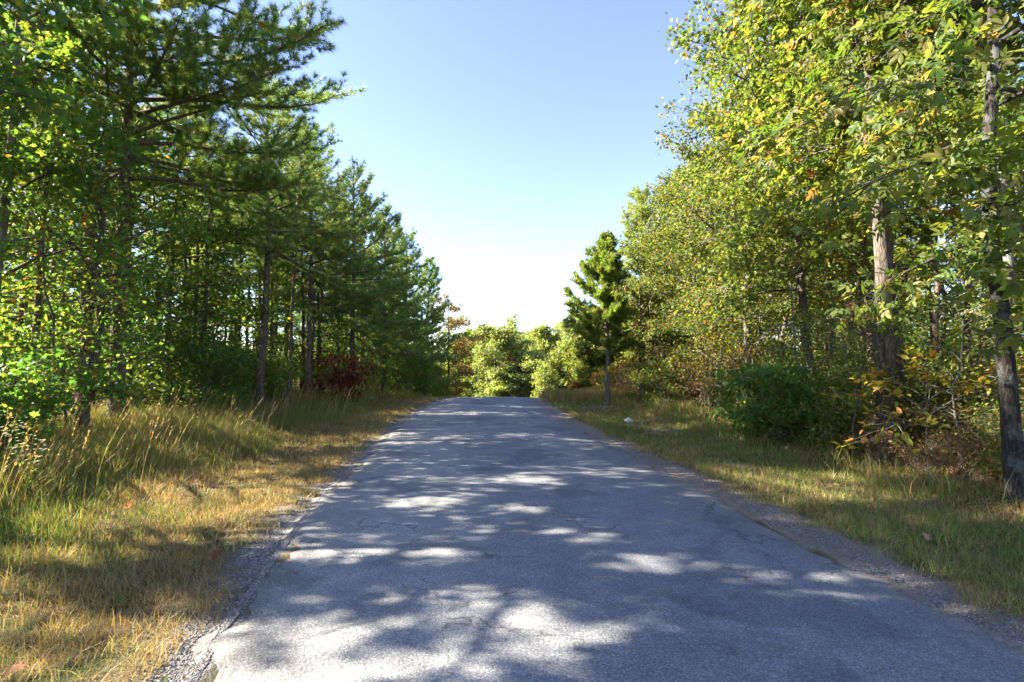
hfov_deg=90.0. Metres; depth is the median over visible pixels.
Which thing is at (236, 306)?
sapling
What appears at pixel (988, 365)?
shrub
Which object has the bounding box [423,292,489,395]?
maple tree
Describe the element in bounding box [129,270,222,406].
sapling
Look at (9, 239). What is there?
oak tree
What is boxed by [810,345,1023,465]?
sapling
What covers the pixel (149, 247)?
pine tree
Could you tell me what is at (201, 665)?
gravel
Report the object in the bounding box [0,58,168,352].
oak tree
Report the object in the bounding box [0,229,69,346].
oak tree
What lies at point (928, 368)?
shrub
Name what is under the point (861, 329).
oak tree
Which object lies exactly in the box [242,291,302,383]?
sapling
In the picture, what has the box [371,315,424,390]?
oak tree
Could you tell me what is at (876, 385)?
shrub
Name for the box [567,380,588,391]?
shrub
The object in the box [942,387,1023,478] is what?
shrub
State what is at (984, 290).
sapling
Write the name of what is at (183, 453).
tall grass
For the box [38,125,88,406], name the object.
pine tree
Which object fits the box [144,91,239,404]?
pine tree
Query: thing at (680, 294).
oak tree
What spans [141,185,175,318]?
pine tree
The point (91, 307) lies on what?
pine tree
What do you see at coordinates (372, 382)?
shrub
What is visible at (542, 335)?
broadleaf tree
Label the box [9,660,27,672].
fallen leaf
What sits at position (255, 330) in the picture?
oak tree
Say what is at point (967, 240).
hickory tree
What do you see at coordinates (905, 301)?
sapling
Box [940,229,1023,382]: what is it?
sapling
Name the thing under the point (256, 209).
pine tree
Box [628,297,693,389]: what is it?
sapling
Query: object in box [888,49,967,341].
pine tree
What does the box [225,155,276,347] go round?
pine tree
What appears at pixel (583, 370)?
sapling
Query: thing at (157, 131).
pine tree
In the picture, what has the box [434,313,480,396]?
oak tree
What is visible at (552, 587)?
road
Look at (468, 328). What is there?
broadleaf tree
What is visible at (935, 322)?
tree
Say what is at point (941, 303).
oak tree
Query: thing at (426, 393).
shrub
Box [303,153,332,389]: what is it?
pine tree
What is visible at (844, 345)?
sapling
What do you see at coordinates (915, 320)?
oak tree
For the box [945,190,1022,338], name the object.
oak tree
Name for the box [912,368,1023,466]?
shrub
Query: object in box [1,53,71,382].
pine tree
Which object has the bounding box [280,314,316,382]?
oak tree
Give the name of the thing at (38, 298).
pine tree
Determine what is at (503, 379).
bush
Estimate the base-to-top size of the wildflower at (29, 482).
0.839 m
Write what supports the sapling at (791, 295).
on the ground at (232, 562)
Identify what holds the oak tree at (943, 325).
on the ground at (232, 562)
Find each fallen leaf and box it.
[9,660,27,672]
[121,502,132,508]
[209,550,221,561]
[921,531,931,547]
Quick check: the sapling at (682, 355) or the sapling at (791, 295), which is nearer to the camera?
the sapling at (791, 295)
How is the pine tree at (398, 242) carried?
on the ground at (232, 562)
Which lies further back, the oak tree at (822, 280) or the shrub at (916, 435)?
the oak tree at (822, 280)
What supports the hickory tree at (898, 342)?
on the ground at (232, 562)
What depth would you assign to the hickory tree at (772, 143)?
8.91 m
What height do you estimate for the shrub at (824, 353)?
2.781 m
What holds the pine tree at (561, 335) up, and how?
on the ground at (232, 562)
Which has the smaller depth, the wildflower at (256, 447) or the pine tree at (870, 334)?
the wildflower at (256, 447)
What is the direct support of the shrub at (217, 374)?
on the ground at (232, 562)
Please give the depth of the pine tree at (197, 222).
19.55 m
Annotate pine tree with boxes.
[0,0,366,422]
[0,1,99,235]
[0,2,208,418]
[0,80,86,388]
[0,110,51,187]
[1,0,148,423]
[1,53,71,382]
[2,111,37,276]
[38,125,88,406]
[47,13,195,322]
[53,33,137,275]
[95,159,160,277]
[98,94,173,408]
[103,122,176,287]
[106,125,177,345]
[131,73,229,410]
[132,94,196,404]
[138,132,269,409]
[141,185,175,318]
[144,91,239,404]
[152,141,231,337]
[172,188,209,391]
[181,75,372,409]
[194,191,285,349]
[200,202,252,387]
[206,131,262,305]
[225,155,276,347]
[233,257,270,331]
[235,141,294,398]
[238,128,370,402]
[239,127,291,382]
[241,121,406,399]
[244,154,282,391]
[273,116,356,388]
[279,160,320,380]
[293,154,430,395]
[296,186,351,357]
[300,168,336,367]
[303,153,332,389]
[317,177,362,365]
[320,194,369,360]
[325,198,371,365]
[339,206,394,346]
[344,197,389,377]
[347,202,448,393]
[360,221,399,389]
[367,227,453,388]
[376,227,409,376]
[390,224,414,348]
[395,255,461,383]
[557,329,567,354]
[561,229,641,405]
[600,180,691,397]
[668,206,753,353]
[804,10,905,423]
[807,227,916,344]
[817,246,857,352]
[855,201,949,314]
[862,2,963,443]
[887,19,1023,423]
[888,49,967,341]
[946,68,1023,377]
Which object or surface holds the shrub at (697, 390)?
on the ground at (232, 562)
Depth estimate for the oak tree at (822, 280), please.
21.25 m
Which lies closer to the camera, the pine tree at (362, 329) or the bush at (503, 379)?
the pine tree at (362, 329)
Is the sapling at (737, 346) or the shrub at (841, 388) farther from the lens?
the sapling at (737, 346)
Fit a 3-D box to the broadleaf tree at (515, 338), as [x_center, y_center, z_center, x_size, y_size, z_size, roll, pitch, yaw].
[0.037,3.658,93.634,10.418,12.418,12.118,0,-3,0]
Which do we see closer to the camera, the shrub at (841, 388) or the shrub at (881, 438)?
the shrub at (881, 438)
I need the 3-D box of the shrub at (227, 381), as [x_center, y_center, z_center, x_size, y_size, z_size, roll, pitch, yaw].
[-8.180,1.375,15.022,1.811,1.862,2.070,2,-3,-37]
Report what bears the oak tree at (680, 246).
on the ground at (232, 562)
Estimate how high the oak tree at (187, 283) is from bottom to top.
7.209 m
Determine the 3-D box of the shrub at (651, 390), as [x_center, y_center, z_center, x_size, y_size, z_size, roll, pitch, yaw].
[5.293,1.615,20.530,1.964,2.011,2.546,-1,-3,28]
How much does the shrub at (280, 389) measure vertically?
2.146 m
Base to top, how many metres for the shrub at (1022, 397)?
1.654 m
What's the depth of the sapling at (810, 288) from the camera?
12.61 m
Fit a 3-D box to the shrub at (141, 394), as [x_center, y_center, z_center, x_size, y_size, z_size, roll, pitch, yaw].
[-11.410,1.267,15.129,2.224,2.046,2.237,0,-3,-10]
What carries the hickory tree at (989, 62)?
on the ground at (232, 562)
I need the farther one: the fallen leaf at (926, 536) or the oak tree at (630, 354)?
the oak tree at (630, 354)
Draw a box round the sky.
[3,0,1023,352]
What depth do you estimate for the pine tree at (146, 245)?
22.50 m
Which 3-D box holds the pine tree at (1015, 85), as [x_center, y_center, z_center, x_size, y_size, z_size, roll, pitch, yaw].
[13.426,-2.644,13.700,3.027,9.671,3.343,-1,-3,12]
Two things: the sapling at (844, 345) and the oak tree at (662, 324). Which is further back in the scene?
the oak tree at (662, 324)
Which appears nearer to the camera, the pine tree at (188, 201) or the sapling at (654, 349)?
the pine tree at (188, 201)
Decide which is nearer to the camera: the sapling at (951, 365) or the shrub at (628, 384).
the sapling at (951, 365)
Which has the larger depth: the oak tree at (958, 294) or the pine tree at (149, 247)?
the oak tree at (958, 294)
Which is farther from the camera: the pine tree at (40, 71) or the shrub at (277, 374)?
the shrub at (277, 374)
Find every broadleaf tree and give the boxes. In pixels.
[442,332,477,396]
[456,327,508,395]
[463,313,535,396]
[498,329,530,362]
[499,351,530,394]
[513,350,547,397]
[522,323,568,357]
[522,331,552,355]
[550,313,582,353]
[572,325,648,387]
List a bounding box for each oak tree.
[0,0,150,141]
[0,0,156,297]
[0,0,157,386]
[0,42,74,118]
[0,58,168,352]
[0,100,218,438]
[0,109,37,310]
[0,209,101,372]
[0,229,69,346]
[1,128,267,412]
[1,158,184,368]
[4,221,143,376]
[102,189,320,398]
[140,238,247,346]
[142,193,251,328]
[174,143,322,344]
[212,245,316,384]
[257,270,361,372]
[278,275,336,356]
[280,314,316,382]
[312,278,417,373]
[347,290,427,389]
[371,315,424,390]
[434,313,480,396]
[589,240,681,372]
[606,134,822,404]
[608,163,758,406]
[609,255,688,388]
[621,164,715,361]
[642,226,713,356]
[643,54,857,405]
[650,142,741,370]
[655,6,963,391]
[657,190,709,349]
[658,0,894,424]
[676,211,797,356]
[703,146,823,357]
[711,35,873,410]
[739,167,855,343]
[742,285,792,357]
[748,166,873,326]
[792,109,980,405]
[793,123,934,337]
[798,231,871,349]
[817,232,933,345]
[846,208,950,328]
[871,101,1021,364]
[902,263,964,362]
[904,69,1023,364]
[941,32,1023,293]
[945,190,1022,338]
[948,250,993,346]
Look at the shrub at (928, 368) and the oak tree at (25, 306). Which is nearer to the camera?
the shrub at (928, 368)
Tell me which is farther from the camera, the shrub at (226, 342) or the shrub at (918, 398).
the shrub at (226, 342)
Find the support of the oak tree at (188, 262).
on the ground at (232, 562)
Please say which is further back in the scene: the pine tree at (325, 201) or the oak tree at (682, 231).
the oak tree at (682, 231)
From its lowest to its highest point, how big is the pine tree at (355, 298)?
11.362 m
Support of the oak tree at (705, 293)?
on the ground at (232, 562)
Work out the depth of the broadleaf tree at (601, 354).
29.50 m
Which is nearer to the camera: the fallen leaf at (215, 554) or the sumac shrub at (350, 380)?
the fallen leaf at (215, 554)
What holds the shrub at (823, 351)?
on the ground at (232, 562)
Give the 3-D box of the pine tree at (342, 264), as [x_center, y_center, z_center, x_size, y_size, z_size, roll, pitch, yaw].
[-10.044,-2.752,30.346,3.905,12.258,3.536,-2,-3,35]
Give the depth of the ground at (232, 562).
4.50 m
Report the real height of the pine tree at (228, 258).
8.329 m
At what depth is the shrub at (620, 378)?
24.25 m
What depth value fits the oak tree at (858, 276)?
15.86 m
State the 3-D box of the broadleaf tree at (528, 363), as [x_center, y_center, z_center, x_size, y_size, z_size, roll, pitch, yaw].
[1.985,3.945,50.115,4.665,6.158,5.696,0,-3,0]
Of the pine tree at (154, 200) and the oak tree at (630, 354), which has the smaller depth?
the pine tree at (154, 200)
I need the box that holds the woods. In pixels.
[1,286,1023,392]
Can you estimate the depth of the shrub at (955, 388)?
7.57 m
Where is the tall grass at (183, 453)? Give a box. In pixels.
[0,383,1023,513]
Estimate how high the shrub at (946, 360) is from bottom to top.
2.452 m
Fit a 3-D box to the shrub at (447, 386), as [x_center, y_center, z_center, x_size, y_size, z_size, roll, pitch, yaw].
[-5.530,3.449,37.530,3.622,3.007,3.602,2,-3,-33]
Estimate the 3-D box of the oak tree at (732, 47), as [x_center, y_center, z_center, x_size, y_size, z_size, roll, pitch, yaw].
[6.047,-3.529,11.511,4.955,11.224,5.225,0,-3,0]
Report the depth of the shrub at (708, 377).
14.70 m
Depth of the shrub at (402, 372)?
28.08 m
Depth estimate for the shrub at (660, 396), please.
18.13 m
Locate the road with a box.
[191,397,1023,681]
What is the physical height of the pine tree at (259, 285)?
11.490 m
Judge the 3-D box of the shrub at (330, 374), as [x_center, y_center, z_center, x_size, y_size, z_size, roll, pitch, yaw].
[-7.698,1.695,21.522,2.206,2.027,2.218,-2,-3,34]
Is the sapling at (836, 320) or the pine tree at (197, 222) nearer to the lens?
the sapling at (836, 320)
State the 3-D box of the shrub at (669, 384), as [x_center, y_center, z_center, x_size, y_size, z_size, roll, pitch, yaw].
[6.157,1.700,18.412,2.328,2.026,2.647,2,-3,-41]
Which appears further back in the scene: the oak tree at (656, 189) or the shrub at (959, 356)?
the oak tree at (656, 189)
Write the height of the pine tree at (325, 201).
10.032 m
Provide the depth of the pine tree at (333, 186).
23.81 m
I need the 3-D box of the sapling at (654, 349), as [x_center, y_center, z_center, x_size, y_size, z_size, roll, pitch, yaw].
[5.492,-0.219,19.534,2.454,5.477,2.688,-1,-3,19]
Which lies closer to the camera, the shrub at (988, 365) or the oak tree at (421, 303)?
the shrub at (988, 365)
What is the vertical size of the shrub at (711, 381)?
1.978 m
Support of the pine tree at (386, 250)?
on the ground at (232, 562)
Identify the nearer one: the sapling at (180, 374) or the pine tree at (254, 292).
the sapling at (180, 374)
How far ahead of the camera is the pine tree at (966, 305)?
10.27 m
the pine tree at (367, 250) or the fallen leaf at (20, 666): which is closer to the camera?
the fallen leaf at (20, 666)
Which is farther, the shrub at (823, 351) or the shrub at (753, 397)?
the shrub at (823, 351)
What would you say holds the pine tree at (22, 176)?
on the ground at (232, 562)
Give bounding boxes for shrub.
[73,355,160,409]
[97,357,152,407]
[133,331,219,400]
[137,314,274,414]
[153,321,277,401]
[202,359,265,409]
[219,345,303,404]
[248,349,309,402]
[271,349,323,394]
[296,346,383,406]
[298,355,351,399]
[301,336,378,389]
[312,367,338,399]
[313,362,355,393]
[332,358,387,395]
[336,349,399,391]
[374,355,425,392]
[388,352,436,395]
[389,369,430,392]
[404,369,449,396]
[427,370,464,396]
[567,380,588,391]
[587,370,615,390]
[593,360,628,389]
[601,365,654,392]
[602,364,647,390]
[610,359,658,391]
[620,357,668,401]
[621,350,693,405]
[650,360,718,405]
[663,360,741,405]
[665,363,700,401]
[666,360,706,400]
[686,340,769,403]
[688,360,728,402]
[689,343,761,396]
[714,372,816,417]
[727,387,825,445]
[775,322,874,417]
[781,373,889,452]
[783,345,877,427]
[799,343,853,377]
[801,345,862,370]
[841,407,937,466]
[853,365,989,453]
[856,352,919,429]
[870,357,988,457]
[877,425,974,486]
[887,401,1023,476]
[891,363,1022,460]
[897,339,1023,439]
[902,341,991,440]
[907,348,1023,429]
[908,356,1023,440]
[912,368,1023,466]
[942,368,1023,468]
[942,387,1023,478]
[949,384,1023,463]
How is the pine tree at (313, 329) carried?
on the ground at (232, 562)
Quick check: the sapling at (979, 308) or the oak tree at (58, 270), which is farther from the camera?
the oak tree at (58, 270)
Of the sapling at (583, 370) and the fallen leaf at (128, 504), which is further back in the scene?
the sapling at (583, 370)
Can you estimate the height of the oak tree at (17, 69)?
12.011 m
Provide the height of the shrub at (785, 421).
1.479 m
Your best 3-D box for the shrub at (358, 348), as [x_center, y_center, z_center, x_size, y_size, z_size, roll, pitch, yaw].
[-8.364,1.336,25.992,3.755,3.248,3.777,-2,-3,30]
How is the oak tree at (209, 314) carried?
on the ground at (232, 562)
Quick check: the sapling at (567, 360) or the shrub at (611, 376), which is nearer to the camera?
the shrub at (611, 376)
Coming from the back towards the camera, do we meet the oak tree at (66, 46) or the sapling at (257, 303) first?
the sapling at (257, 303)
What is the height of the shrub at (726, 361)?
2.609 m
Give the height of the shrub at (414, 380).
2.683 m
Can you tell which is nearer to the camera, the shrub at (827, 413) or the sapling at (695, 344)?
the shrub at (827, 413)
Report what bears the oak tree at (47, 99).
on the ground at (232, 562)
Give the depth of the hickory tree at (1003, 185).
7.75 m
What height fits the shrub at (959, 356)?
2.162 m
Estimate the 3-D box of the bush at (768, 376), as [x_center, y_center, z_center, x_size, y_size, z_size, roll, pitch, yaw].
[5.400,1.220,10.738,2.963,2.542,3.080,1,-3,-21]
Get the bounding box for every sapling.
[0,132,162,434]
[126,269,243,410]
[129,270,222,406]
[156,254,260,387]
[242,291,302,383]
[294,310,334,365]
[313,307,358,372]
[323,328,358,363]
[357,296,410,383]
[386,337,412,389]
[417,345,444,391]
[533,350,573,390]
[558,338,581,387]
[563,329,615,389]
[622,294,684,394]
[624,264,687,391]
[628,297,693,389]
[667,303,704,397]
[668,329,697,395]
[670,317,742,407]
[684,276,751,406]
[698,148,870,430]
[703,265,814,385]
[705,300,767,401]
[760,298,820,362]
[764,258,862,390]
[773,270,866,368]
[776,280,845,354]
[790,283,918,451]
[805,237,929,438]
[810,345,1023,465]
[834,203,971,413]
[865,266,1023,466]
[930,106,1023,395]
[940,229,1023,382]
[962,231,1023,387]
[968,216,1023,378]
[988,178,1023,383]
[989,223,1023,393]
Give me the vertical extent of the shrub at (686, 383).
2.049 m
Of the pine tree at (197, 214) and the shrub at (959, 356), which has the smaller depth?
the shrub at (959, 356)
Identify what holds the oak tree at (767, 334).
on the ground at (232, 562)
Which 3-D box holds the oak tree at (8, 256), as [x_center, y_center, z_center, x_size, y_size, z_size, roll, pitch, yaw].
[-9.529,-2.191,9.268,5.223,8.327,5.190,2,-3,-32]
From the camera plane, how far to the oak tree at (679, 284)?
27.53 m
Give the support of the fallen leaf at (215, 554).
on the ground at (232, 562)
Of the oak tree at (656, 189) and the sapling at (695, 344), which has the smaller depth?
the sapling at (695, 344)
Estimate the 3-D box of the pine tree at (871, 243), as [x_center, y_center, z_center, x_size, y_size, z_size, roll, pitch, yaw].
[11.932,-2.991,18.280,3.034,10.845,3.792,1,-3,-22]
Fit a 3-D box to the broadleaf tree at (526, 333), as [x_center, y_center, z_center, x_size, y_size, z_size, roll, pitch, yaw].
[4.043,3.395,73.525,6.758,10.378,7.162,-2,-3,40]
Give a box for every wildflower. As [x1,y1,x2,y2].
[0,417,36,488]
[8,434,46,503]
[248,415,266,450]
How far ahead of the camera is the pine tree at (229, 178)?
21.80 m
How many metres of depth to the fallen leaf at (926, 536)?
4.70 m
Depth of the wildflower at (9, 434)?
6.13 m
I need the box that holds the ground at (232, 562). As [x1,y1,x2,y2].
[0,390,1023,681]
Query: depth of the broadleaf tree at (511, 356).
51.43 m
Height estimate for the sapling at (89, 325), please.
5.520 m
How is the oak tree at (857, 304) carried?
on the ground at (232, 562)
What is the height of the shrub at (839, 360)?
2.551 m
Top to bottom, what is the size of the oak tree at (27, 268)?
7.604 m
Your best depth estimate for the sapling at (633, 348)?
21.06 m
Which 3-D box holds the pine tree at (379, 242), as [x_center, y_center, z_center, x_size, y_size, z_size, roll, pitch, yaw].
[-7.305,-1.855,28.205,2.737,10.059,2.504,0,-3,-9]
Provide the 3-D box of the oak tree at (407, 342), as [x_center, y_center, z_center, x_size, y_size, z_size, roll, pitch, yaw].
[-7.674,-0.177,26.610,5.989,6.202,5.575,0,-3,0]
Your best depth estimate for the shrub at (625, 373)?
24.45 m
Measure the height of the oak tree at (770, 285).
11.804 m
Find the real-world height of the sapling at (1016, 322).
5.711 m
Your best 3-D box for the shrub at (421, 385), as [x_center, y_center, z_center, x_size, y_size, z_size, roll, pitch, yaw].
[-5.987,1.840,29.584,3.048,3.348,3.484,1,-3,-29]
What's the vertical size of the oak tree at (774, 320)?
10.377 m
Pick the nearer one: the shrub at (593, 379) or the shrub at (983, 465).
the shrub at (983, 465)
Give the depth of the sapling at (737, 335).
13.36 m
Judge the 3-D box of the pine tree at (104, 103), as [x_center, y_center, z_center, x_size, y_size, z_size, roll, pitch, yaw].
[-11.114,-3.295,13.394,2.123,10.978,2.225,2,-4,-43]
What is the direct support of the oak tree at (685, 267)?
on the ground at (232, 562)
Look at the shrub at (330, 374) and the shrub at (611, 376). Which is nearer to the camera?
the shrub at (330, 374)
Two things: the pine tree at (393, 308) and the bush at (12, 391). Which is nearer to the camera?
the bush at (12, 391)
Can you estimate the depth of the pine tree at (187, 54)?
10.94 m
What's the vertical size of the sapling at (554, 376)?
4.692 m
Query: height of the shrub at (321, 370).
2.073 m
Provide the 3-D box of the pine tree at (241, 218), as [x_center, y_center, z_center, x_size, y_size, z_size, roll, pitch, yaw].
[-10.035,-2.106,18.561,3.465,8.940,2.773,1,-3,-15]
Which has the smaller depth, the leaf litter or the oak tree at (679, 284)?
the leaf litter
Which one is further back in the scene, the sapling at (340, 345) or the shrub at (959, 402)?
the sapling at (340, 345)
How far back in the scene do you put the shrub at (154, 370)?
17.45 m
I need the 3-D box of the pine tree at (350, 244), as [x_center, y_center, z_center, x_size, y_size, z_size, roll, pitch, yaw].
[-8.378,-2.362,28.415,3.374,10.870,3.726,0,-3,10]
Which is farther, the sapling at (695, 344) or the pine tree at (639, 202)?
the pine tree at (639, 202)
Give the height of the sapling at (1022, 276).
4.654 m
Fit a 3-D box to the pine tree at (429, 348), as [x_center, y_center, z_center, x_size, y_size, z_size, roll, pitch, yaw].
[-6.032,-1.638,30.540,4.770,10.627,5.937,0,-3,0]
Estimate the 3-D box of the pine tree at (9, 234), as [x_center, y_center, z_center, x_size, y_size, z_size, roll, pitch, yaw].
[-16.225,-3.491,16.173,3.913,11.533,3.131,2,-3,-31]
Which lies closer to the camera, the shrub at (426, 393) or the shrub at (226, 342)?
the shrub at (226, 342)
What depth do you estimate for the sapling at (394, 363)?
26.67 m
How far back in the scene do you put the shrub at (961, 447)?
7.06 m
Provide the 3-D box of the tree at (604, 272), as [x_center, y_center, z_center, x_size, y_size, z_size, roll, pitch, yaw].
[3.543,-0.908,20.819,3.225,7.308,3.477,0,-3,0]
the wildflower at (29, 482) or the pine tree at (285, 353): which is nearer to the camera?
the wildflower at (29, 482)
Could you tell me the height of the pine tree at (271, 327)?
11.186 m
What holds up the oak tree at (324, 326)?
on the ground at (232, 562)
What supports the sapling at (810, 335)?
on the ground at (232, 562)
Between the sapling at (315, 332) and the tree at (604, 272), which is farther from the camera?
the sapling at (315, 332)
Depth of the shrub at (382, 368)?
25.35 m
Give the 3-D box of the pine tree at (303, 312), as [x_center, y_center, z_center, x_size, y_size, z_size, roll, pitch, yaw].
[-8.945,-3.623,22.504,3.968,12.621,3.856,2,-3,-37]
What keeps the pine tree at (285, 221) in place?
on the ground at (232, 562)
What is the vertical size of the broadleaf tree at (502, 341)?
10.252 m
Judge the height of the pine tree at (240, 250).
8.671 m
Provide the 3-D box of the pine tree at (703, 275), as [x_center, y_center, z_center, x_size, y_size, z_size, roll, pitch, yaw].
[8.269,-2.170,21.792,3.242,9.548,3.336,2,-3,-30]
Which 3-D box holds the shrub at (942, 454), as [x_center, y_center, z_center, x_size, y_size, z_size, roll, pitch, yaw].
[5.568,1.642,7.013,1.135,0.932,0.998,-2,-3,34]
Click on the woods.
(914, 339)
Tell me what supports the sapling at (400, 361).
on the ground at (232, 562)
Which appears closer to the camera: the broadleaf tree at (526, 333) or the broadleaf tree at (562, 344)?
the broadleaf tree at (562, 344)
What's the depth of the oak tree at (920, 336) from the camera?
36.00 m
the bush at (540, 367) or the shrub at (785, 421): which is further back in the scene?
the bush at (540, 367)
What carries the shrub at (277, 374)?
on the ground at (232, 562)
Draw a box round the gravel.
[129,434,1023,681]
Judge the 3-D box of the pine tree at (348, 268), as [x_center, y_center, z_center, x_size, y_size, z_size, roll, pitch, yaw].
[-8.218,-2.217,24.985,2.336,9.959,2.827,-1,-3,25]
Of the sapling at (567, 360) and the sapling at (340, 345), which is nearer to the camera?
the sapling at (340, 345)
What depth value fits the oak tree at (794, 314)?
24.32 m
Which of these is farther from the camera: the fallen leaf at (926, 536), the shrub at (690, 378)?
the shrub at (690, 378)
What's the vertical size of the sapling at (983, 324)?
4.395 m
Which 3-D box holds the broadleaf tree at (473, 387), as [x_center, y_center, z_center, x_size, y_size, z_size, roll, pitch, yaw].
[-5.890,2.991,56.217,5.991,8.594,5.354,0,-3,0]
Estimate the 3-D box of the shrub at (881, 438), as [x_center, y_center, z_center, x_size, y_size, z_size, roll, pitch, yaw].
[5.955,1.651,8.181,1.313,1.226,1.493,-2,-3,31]
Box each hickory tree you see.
[714,0,1023,455]
[721,0,1023,436]
[751,0,1023,503]
[854,0,1023,459]
[912,105,1023,362]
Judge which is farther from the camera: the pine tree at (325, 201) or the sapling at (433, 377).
the sapling at (433, 377)
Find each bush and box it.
[0,330,103,457]
[484,362,522,396]
[530,360,549,397]
[696,340,862,446]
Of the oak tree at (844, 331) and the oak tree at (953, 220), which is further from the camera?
the oak tree at (844, 331)
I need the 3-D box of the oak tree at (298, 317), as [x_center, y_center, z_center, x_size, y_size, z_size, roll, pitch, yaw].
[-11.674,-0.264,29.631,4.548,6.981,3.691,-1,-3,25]
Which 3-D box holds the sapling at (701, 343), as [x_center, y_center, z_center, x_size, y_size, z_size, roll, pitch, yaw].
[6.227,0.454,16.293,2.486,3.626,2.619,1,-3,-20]
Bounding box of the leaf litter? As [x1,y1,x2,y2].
[1,397,1023,671]
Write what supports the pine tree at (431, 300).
on the ground at (232, 562)
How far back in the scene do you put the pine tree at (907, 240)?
20.43 m
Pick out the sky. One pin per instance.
(508, 134)
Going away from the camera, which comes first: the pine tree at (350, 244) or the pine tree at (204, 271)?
the pine tree at (204, 271)
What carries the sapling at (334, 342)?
on the ground at (232, 562)
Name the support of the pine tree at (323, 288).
on the ground at (232, 562)
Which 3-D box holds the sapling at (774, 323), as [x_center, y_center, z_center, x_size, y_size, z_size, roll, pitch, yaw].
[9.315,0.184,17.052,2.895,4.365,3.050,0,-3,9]
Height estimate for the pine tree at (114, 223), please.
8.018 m
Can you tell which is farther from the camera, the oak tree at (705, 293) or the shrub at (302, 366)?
the shrub at (302, 366)
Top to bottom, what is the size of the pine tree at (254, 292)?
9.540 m
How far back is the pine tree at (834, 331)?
22.37 m
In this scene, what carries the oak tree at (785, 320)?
on the ground at (232, 562)
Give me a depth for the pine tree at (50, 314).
14.54 m
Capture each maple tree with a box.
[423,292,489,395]
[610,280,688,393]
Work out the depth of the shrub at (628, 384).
22.95 m
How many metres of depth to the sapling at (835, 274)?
10.49 m
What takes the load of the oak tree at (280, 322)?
on the ground at (232, 562)
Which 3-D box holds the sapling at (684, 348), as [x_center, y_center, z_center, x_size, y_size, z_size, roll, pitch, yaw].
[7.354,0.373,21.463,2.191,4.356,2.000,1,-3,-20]
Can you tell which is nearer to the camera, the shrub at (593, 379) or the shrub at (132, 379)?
the shrub at (132, 379)
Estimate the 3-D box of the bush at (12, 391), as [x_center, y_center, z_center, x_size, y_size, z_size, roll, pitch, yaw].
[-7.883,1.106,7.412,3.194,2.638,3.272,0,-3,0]
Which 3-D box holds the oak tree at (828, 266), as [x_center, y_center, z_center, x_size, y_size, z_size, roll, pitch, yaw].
[7.533,-3.566,14.220,7.596,11.501,7.010,0,-3,0]
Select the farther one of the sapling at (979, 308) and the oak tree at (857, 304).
the oak tree at (857, 304)
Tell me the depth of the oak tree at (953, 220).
15.56 m
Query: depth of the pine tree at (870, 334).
12.34 m
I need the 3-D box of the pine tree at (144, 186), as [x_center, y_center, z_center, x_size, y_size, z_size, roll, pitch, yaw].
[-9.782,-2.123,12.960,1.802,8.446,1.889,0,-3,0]
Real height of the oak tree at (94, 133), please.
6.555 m

